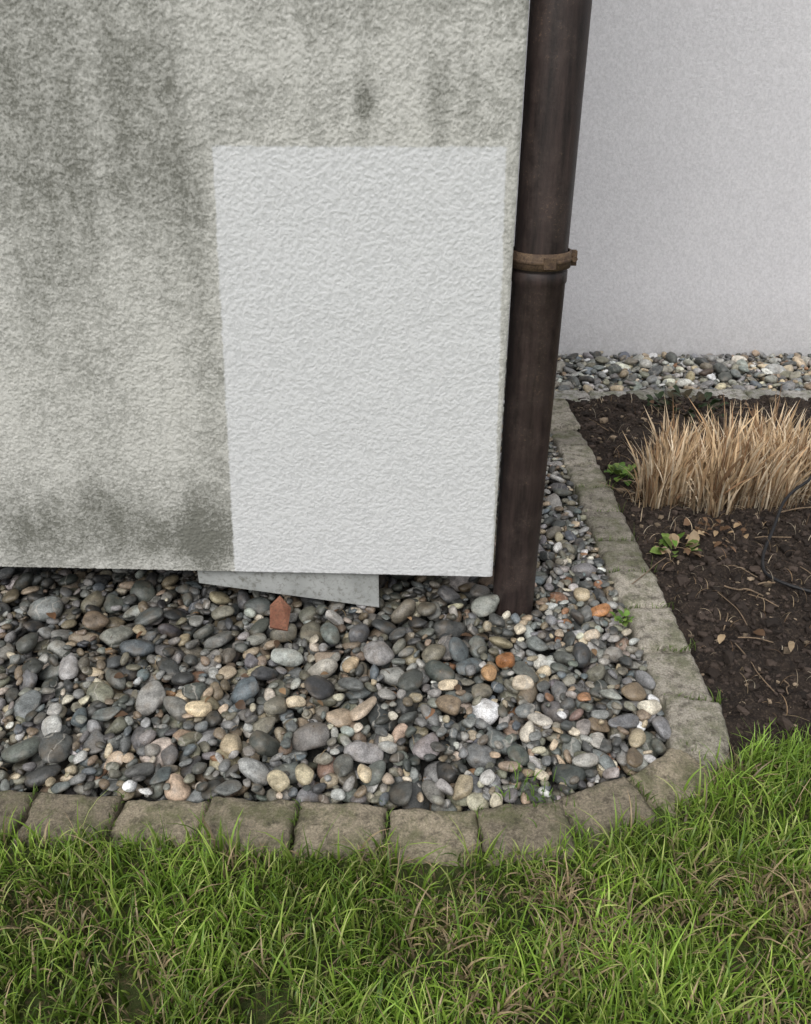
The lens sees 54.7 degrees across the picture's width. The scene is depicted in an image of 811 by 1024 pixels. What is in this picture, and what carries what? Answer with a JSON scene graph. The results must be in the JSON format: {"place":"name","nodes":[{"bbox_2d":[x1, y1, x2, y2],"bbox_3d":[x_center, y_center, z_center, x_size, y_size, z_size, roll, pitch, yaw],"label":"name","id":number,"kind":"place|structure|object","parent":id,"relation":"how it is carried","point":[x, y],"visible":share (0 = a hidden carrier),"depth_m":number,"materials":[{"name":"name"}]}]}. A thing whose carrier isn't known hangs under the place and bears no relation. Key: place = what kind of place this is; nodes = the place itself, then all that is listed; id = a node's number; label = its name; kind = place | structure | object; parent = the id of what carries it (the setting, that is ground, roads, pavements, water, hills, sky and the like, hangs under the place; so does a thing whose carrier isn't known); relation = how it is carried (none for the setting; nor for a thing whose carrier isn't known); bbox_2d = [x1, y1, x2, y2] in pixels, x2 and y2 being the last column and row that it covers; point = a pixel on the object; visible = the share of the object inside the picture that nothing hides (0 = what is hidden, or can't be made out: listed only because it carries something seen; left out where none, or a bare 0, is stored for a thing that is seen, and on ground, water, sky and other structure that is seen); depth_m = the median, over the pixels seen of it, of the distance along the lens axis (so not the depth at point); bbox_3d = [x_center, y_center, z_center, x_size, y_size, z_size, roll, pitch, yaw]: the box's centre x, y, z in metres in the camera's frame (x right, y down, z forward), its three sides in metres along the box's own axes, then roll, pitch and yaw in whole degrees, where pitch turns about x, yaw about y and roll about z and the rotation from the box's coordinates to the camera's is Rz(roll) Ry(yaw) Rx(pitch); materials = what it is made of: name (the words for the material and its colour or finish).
{"place":"outdoors","nodes":[
{"label":"outdoors","id":0,"kind":"place"},
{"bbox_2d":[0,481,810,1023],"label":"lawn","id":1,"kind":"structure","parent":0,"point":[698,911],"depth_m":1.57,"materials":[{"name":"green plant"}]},
{"label":"ground","id":2,"kind":"structure","parent":0,"visible":0},
{"bbox_2d":[0,350,810,833],"bbox_3d":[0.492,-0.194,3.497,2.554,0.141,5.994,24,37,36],"label":"gravel","id":3,"kind":"structure","parent":2,"relation":"on","point":[568,720],"depth_m":2.24,"materials":[{"name":"grey gravel"}]},
{"bbox_2d":[2,567,414,580],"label":"plinth","id":4,"kind":"structure","parent":3,"relation":"on","point":[22,570],"depth_m":2.79,"materials":[{"name":"grey concrete"}]},
{"bbox_2d":[270,596,290,630],"bbox_3d":[-0.384,0.312,2.407,0.066,0.036,0.110,-1,57,-13],"label":"terracotta shard","id":5,"kind":"object","parent":3,"relation":"on","point":[280,608],"visible":1,"depth_m":2.39,"materials":[{"name":"orange ceramic"}]},
{"bbox_2d":[197,571,378,606],"bbox_3d":[-0.372,0.236,2.509,0.576,0.137,0.020,1,29,2],"label":"base board","id":6,"kind":"object","parent":3,"relation":"on","point":[360,589],"visible":0.79,"depth_m":2.49,"materials":[{"name":"grey concrete"}]},
{"bbox_2d":[1,595,627,770],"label":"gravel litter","id":7,"kind":"object","parent":3,"relation":"on","point":[296,693],"visible":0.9,"depth_m":2.19,"materials":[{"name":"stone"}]},
{"bbox_2d":[46,609,596,718],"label":"fallen leaves","id":8,"kind":"object","parent":3,"relation":"on","point":[239,704],"visible":0.91,"depth_m":2.20,"materials":[{"name":"brown plant"}]},
{"bbox_2d":[493,757,574,827],"bbox_3d":[0.303,0.653,1.845,0.180,0.049,0.169,24,37,36],"label":"grass tuft","id":9,"kind":"object","parent":3,"relation":"on","point":[527,778],"visible":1,"depth_m":1.86,"materials":[{"name":"green plant"}]},
{"bbox_2d":[610,608,633,626],"bbox_3d":[0.677,0.324,2.435,0.074,0.035,0.080,-6,30,-11],"label":"leafy weed","id":10,"kind":"object","parent":3,"relation":"on","point":[625,619],"visible":1,"depth_m":2.43,"materials":[{"name":"green plant"}]},
{"bbox_2d":[0,388,810,866],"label":"paver edging","id":11,"kind":"object","parent":2,"relation":"on","point":[700,722],"visible":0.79,"depth_m":1.85,"materials":[{"name":"concrete"}]},
{"bbox_2d":[507,0,810,359],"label":"white stucco wall","id":12,"kind":"structure","parent":2,"relation":"on","point":[690,230],"depth_m":4.50,"materials":[{"name":"paint"}]},
{"bbox_2d":[565,393,810,754],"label":"garden bed soil","id":13,"kind":"structure","parent":2,"relation":"on","point":[787,666],"depth_m":2.69,"materials":[{"name":"brown soil"}]},
{"bbox_2d":[604,462,637,485],"bbox_3d":[0.925,-0.171,3.346,0.146,0.064,0.152,15,32,25],"label":"leafy weed","id":14,"kind":"object","parent":13,"relation":"on","point":[618,470],"visible":0.87,"depth_m":3.36,"materials":[{"name":"green plant"}]},
{"bbox_2d":[650,530,702,556],"bbox_3d":[0.988,0.116,2.826,0.167,0.063,0.182,19,34,30],"label":"leafy weed","id":15,"kind":"object","parent":13,"relation":"on","point":[671,540],"visible":1,"depth_m":2.85,"materials":[{"name":"green plant"}]},
{"bbox_2d":[646,385,728,422],"bbox_3d":[1.457,-0.557,4.040,0.408,0.070,0.425,0,29,0],"label":"leafy weed","id":16,"kind":"object","parent":13,"relation":"on","point":[676,392],"visible":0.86,"depth_m":4.09,"materials":[{"name":"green plant"}]},
{"bbox_2d":[578,391,810,716],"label":"straw litter","id":17,"kind":"object","parent":13,"relation":"on","point":[727,539],"visible":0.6,"depth_m":2.86,"materials":[{"name":"brown plant"}]},
{"bbox_2d":[589,395,810,693],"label":"dead twigs","id":18,"kind":"object","parent":13,"relation":"on","point":[729,565],"visible":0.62,"depth_m":2.69,"materials":[{"name":"brown wood"}]},
{"bbox_2d":[617,385,810,517],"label":"dry ornamental grass","id":19,"kind":"object","parent":13,"relation":"on","point":[745,468],"depth_m":3.11,"materials":[{"name":"plant"}]},
{"bbox_2d":[649,400,794,651],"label":"fallen leaves","id":20,"kind":"object","parent":13,"relation":"on","point":[721,638],"visible":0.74,"depth_m":2.89,"materials":[{"name":"brown plant"}]},
{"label":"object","id":21,"kind":"object","parent":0,"visible":0},
{"bbox_2d":[0,0,528,576],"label":"front wall","id":22,"kind":"structure","parent":21,"relation":"attached to","point":[256,258],"depth_m":2.02,"materials":[{"name":"paint"}]},
{"bbox_2d":[493,0,591,617],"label":"downspout","id":23,"kind":"object","parent":21,"relation":"attached to","point":[545,258],"visible":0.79,"depth_m":2.01,"materials":[{"name":"brown metal"}]}
]}

